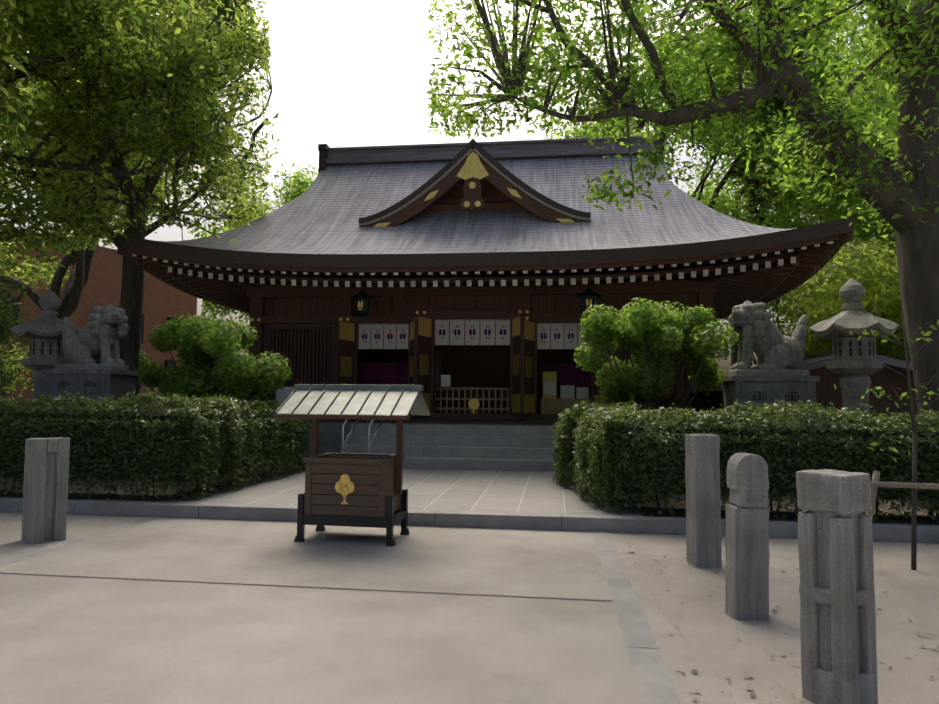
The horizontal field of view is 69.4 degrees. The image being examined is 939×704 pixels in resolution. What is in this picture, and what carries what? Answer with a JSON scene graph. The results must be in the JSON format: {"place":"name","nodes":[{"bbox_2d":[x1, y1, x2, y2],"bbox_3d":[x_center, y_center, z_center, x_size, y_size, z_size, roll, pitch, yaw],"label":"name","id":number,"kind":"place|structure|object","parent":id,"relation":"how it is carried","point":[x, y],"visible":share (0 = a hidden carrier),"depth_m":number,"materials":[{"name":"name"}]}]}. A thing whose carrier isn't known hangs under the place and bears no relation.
{"place":"outdoors","nodes":[
{"label":"outdoors","id":0,"kind":"place"},
{"bbox_2d":[0,517,680,703],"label":"concrete path","id":1,"kind":"structure","parent":0,"point":[165,610],"depth_m":4.82,"materials":[{"name":"concrete"}]},
{"bbox_2d":[274,384,429,545],"bbox_3d":[-1.291,1.238,7.747,1.520,1.730,1.132,0,-4,9],"label":"offering box","id":2,"kind":"object","parent":1,"relation":"on","point":[355,489],"visible":1,"depth_m":7.40,"materials":[{"name":"brown wood"}]},
{"bbox_2d":[0,0,905,397],"label":"sky","id":3,"kind":"structure","parent":0,"point":[344,73],"materials":[{"name":"white"}]},
{"bbox_2d":[0,398,938,703],"bbox_3d":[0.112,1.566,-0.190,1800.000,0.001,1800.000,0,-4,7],"label":"ground","id":4,"kind":"structure","parent":0,"point":[714,652],"depth_m":4.92,"materials":[{"name":"beige soil"}]},
{"bbox_2d":[0,270,32,390],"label":"tree","id":5,"kind":"object","parent":4,"relation":"on","point":[7,321],"depth_m":16.15,"materials":[{"name":"green plant"}]},
{"bbox_2d":[21,437,69,543],"bbox_3d":[-4.650,1.651,7.429,0.349,1.413,0.354,-6,-7,42],"label":"stone post","id":6,"kind":"object","parent":4,"relation":"on","point":[45,489],"visible":0.69,"depth_m":7.35,"materials":[{"name":"stone"}]},
{"bbox_2d":[0,227,196,413],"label":"brick building","id":7,"kind":"structure","parent":4,"relation":"on","point":[163,302],"depth_m":52.38,"materials":[{"name":"red brick"}]},
{"bbox_2d":[0,15,233,400],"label":"tree","id":8,"kind":"object","parent":4,"relation":"on","point":[75,285],"depth_m":27.21,"materials":[{"name":"green plant"}]},
{"bbox_2d":[0,0,245,270],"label":"tree","id":9,"kind":"object","parent":4,"relation":"on","point":[29,200],"depth_m":14.15,"materials":[{"name":"green plant"}]},
{"bbox_2d":[0,0,271,394],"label":"tree","id":10,"kind":"object","parent":4,"relation":"on","point":[139,72],"depth_m":15.65,"materials":[{"name":"green plant"}]},
{"bbox_2d":[0,0,270,250],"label":"tree leaves","id":11,"kind":"object","parent":10,"relation":"attached to","point":[146,127],"visible":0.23,"depth_m":15.07,"materials":[{"name":"green plant"}]},
{"bbox_2d":[0,0,279,306],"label":"tree","id":12,"kind":"object","parent":4,"relation":"on","point":[227,128],"depth_m":15.58,"materials":[{"name":"green plant"}]},
{"bbox_2d":[183,162,318,323],"bbox_3d":[-6.263,-2.674,30.424,14.682,12.595,12.114,0,-4,7],"label":"tree","id":13,"kind":"object","parent":4,"relation":"on","point":[288,198],"depth_m":30.90,"materials":[{"name":"green plant"}]},
{"bbox_2d":[293,422,511,459],"bbox_3d":[0.472,2.504,20.394,14.000,0.997,10.630,0,-4,7],"label":"podium","id":14,"kind":"object","parent":4,"relation":"on","point":[330,437],"visible":0.06,"depth_m":15.52,"materials":[{"name":"stone"}]},
{"bbox_2d":[169,466,641,515],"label":"paved walkway","id":15,"kind":"structure","parent":4,"relation":"on","point":[489,491],"depth_m":10.19,"materials":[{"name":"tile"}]},
{"bbox_2d":[550,400,620,488],"bbox_3d":[2.148,1.574,11.964,1.445,1.464,2.435,0,-4,7],"label":"hedge","id":16,"kind":"object","parent":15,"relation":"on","point":[561,437],"depth_m":11.09,"materials":[{"name":"green plant"}]},
{"bbox_2d":[570,400,647,500],"bbox_3d":[2.067,1.441,10.131,1.154,1.470,1.368,0,-4,7],"label":"hedge","id":17,"kind":"object","parent":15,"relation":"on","point":[584,423],"depth_m":9.76,"materials":[{"name":"green plant"}]},
{"bbox_2d":[0,497,938,542],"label":"kerb","id":18,"kind":"structure","parent":4,"relation":"on","point":[677,526],"depth_m":8.33,"materials":[{"name":"stone"}]},
{"bbox_2d":[427,0,938,510],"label":"tree","id":19,"kind":"object","parent":4,"relation":"on","point":[674,57],"depth_m":9.19,"materials":[{"name":"green plant"}]},
{"bbox_2d":[425,0,938,236],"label":"big tree leaves","id":20,"kind":"object","parent":19,"relation":"attached to","point":[861,56],"visible":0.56,"depth_m":9.11,"materials":[{"name":"green plant"}]},
{"bbox_2d":[685,434,721,567],"bbox_3d":[2.272,1.583,6.591,0.263,1.563,0.262,1,-4,-5],"label":"stone post","id":21,"kind":"object","parent":4,"relation":"on","point":[703,513],"visible":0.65,"depth_m":6.49,"materials":[{"name":"stone"}]},
{"bbox_2d":[535,0,894,245],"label":"tree leaves","id":22,"kind":"object","parent":4,"relation":"on","point":[720,144],"visible":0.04,"depth_m":26.51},
{"bbox_2d":[541,0,898,366],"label":"tree","id":23,"kind":"object","parent":4,"relation":"on","point":[741,161],"depth_m":26.78,"materials":[{"name":"green plant"}]},
{"bbox_2d":[725,452,769,620],"bbox_3d":[2.066,1.504,5.027,0.280,1.499,0.212,2,-4,-1],"label":"stone post","id":24,"kind":"object","parent":4,"relation":"on","point":[747,551],"visible":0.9,"depth_m":4.95,"materials":[{"name":"stone"}]},
{"bbox_2d":[622,537,938,702],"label":"fallen leaves","id":25,"kind":"object","parent":4,"relation":"on","point":[750,687],"visible":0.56,"depth_m":4.55,"materials":[{"name":"brown plant"}]},
{"bbox_2d":[736,4,908,240],"bbox_3d":[16.101,-5.342,20.801,14.524,17.007,16.745,0,-4,7],"label":"tree","id":26,"kind":"object","parent":4,"relation":"on","point":[788,192],"depth_m":22.83,"materials":[{"name":"green plant"}]},
{"bbox_2d":[775,0,901,221],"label":"tree leaves","id":27,"kind":"object","parent":26,"relation":"attached to","point":[833,42],"depth_m":29.06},
{"bbox_2d":[738,6,907,233],"bbox_3d":[23.549,-6.876,31.673,22.896,21.722,15.954,0,-4,7],"label":"tree","id":28,"kind":"object","parent":4,"relation":"on","point":[824,74],"depth_m":29.29,"materials":[{"name":"green plant"}]},
{"bbox_2d":[796,469,877,703],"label":"stone post","id":29,"kind":"object","parent":4,"relation":"on","point":[837,615],"visible":1,"depth_m":3.54,"materials":[{"name":"stone"}]},
{"bbox_2d":[859,83,897,244],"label":"tree leaves","id":30,"kind":"object","parent":4,"relation":"on","point":[893,233],"visible":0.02,"depth_m":14.34,"materials":[{"name":"green plant"}]},
{"bbox_2d":[834,309,938,569],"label":"sapling","id":31,"kind":"object","parent":4,"relation":"on","point":[876,483],"depth_m":6.51,"materials":[{"name":"brown wood"}]},
{"bbox_2d":[0,412,938,524],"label":"ground terrace","id":32,"kind":"structure","parent":0,"point":[921,515],"depth_m":9.62,"materials":[{"name":"stone"}]},
{"bbox_2d":[0,358,11,404],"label":"tree","id":33,"kind":"object","parent":32,"relation":"on","point":[2,365],"visible":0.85,"depth_m":15.57,"materials":[{"name":"green plant"}]},
{"bbox_2d":[9,290,81,401],"bbox_3d":[-9.037,0.515,14.467,1.645,3.700,1.897,0,-4,1],"label":"stone lantern","id":34,"kind":"object","parent":32,"relation":"on","point":[43,334],"visible":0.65,"depth_m":14.25,"materials":[{"name":"stone"}]},
{"bbox_2d":[33,369,147,414],"bbox_3d":[-7.202,1.308,12.868,1.768,1.930,1.088,0,-4,7],"label":"pedestal","id":35,"kind":"object","parent":32,"relation":"on","point":[95,384],"visible":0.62,"depth_m":12.52,"materials":[{"name":"stone"}]},
{"bbox_2d":[55,304,128,369],"bbox_3d":[-7.210,-0.283,13.023,1.237,1.278,0.708,0,-4,7],"label":"guardian lion statue","id":36,"kind":"object","parent":35,"relation":"on","point":[105,329],"visible":0.98,"depth_m":12.76,"materials":[{"name":"stone"}]},
{"bbox_2d":[0,387,223,501],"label":"hedge","id":37,"kind":"object","parent":32,"relation":"on","point":[195,420],"depth_m":9.42,"materials":[{"name":"green plant"}]},
{"bbox_2d":[124,314,291,414],"bbox_3d":[-4.782,0.766,12.666,2.962,3.022,2.430,0,-4,7],"label":"shrub","id":38,"kind":"object","parent":32,"relation":"on","point":[212,339],"depth_m":12.22,"materials":[{"name":"green plant"}]},
{"bbox_2d":[184,391,311,492],"bbox_3d":[-3.713,1.483,11.957,1.053,1.544,3.947,0,-4,7],"label":"hedge","id":39,"kind":"object","parent":32,"relation":"on","point":[228,407],"depth_m":11.22,"materials":[{"name":"green plant"}]},
{"bbox_2d":[222,327,365,399],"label":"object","id":40,"kind":"object","parent":32,"relation":"on","point":[247,349],"depth_m":24.25,"materials":[{"name":"green plant"}]},
{"bbox_2d":[340,422,570,471],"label":"stairs","id":41,"kind":"structure","parent":32,"relation":"on","point":[499,447],"depth_m":14.31,"materials":[{"name":"stone"}]},
{"bbox_2d":[341,419,391,453],"bbox_3d":[-2.188,1.565,14.641,0.594,1.720,1.834,0,-4,7],"label":"handrail","id":42,"kind":"object","parent":41,"relation":"on","point":[343,442],"visible":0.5,"depth_m":13.78,"materials":[{"name":"silver metal"}]},
{"bbox_2d":[574,297,739,425],"bbox_3d":[3.105,0.677,11.527,2.659,3.187,2.116,0,-4,7],"label":"shrub","id":43,"kind":"object","parent":32,"relation":"on","point":[664,332],"depth_m":11.23,"materials":[{"name":"green plant"}]},
{"bbox_2d":[579,399,938,524],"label":"hedge","id":44,"kind":"object","parent":32,"relation":"on","point":[607,422],"depth_m":8.42,"materials":[{"name":"green plant"}]},
{"bbox_2d":[716,376,826,427],"bbox_3d":[5.003,1.349,11.337,1.700,1.870,1.088,0,-4,7],"label":"pedestal","id":45,"kind":"object","parent":32,"relation":"on","point":[758,390],"visible":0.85,"depth_m":10.98,"materials":[{"name":"stone"}]},
{"bbox_2d":[727,300,809,375],"bbox_3d":[5.053,-0.224,11.483,1.260,1.302,0.719,0,-4,7],"label":"lion statue","id":46,"kind":"object","parent":45,"relation":"on","point":[767,342],"visible":0.94,"depth_m":11.24,"materials":[{"name":"stone"}]},
{"bbox_2d":[660,178,897,364],"bbox_3d":[11.706,-1.580,23.980,10.762,9.593,8.949,0,-4,7],"label":"tree","id":47,"kind":"object","parent":32,"relation":"on","point":[790,223],"depth_m":24.11,"materials":[{"name":"green plant"}]},
{"bbox_2d":[691,351,917,428],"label":"side building","id":48,"kind":"structure","parent":32,"relation":"on","point":[885,378],"depth_m":13.50,"materials":[{"name":"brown wood"}]},
{"bbox_2d":[772,235,910,361],"bbox_3d":[11.769,-0.208,17.777,7.041,5.998,6.835,0,-4,7],"label":"tree","id":49,"kind":"object","parent":32,"relation":"on","point":[884,301],"depth_m":17.34,"materials":[{"name":"green plant"}]},
{"bbox_2d":[810,278,898,428],"bbox_3d":[6.703,0.516,11.789,1.612,3.626,1.859,1,-4,-4],"label":"stone lantern","id":50,"kind":"object","parent":32,"relation":"on","point":[853,364],"visible":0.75,"depth_m":11.60,"materials":[{"name":"stone"}]},
{"bbox_2d":[246,280,717,425],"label":"shrine building","id":51,"kind":"structure","parent":0,"point":[310,333],"depth_m":17.31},
{"bbox_2d":[131,154,836,281],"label":"roof","id":52,"kind":"structure","parent":51,"relation":"on","point":[327,209],"depth_m":17.38,"materials":[{"name":"grey tile"}]},
{"bbox_2d":[349,276,375,317],"bbox_3d":[-2.592,-1.412,16.424,0.572,1.160,0.660,0,-4,7],"label":"hanging lantern","id":53,"kind":"object","parent":52,"relation":"hanging from","point":[362,299],"visible":0.94,"depth_m":16.27,"materials":[{"name":"brown metal"}]},
{"bbox_2d":[358,324,408,348],"bbox_3d":[-2.211,-0.402,17.456,1.340,0.655,0.021,0,-4,7],"label":"curtain","id":54,"kind":"object","parent":52,"relation":"hanging from","point":[382,336],"visible":0.83,"depth_m":17.46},
{"bbox_2d":[434,319,509,344],"bbox_3d":[0.072,-0.500,17.177,1.940,0.655,0.021,0,-4,7],"label":"curtain","id":55,"kind":"object","parent":52,"relation":"hanging from","point":[475,332],"visible":0.94,"depth_m":17.18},
{"bbox_2d":[359,139,590,226],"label":"roof gable","id":56,"kind":"structure","parent":52,"relation":"on","point":[472,174],"depth_m":17.27,"materials":[{"name":"brown wood"}]},
{"bbox_2d":[115,216,853,284],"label":"shrine hall eaves","id":57,"kind":"object","parent":52,"relation":"attached to","point":[742,244],"visible":0.25,"depth_m":14.66,"materials":[{"name":"brown wood"}]},
{"bbox_2d":[117,232,852,320],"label":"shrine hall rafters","id":58,"kind":"object","parent":57,"relation":"attached to","point":[759,278],"visible":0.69,"depth_m":15.57,"materials":[{"name":"brown wood"}]},
{"bbox_2d":[537,323,589,348],"bbox_3d":[2.353,-0.398,16.884,1.340,0.655,0.021,0,-4,7],"label":"curtain","id":59,"kind":"object","parent":52,"relation":"hanging from","point":[558,335],"visible":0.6,"depth_m":16.90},
{"bbox_2d":[576,272,601,315],"bbox_3d":[2.766,-1.408,15.752,0.572,1.160,0.660,0,-4,7],"label":"hanging lantern","id":60,"kind":"object","parent":52,"relation":"hanging from","point":[588,296],"visible":0.65,"depth_m":15.60,"materials":[{"name":"brown metal"}]},
{"bbox_2d":[318,131,665,173],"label":"roof ridge","id":61,"kind":"structure","parent":0,"point":[524,149],"depth_m":20.73,"materials":[{"name":"grey metal"}]},
{"bbox_2d":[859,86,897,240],"bbox_3d":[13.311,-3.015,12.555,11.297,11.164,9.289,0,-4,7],"label":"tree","id":62,"kind":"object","parent":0,"point":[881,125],"depth_m":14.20,"materials":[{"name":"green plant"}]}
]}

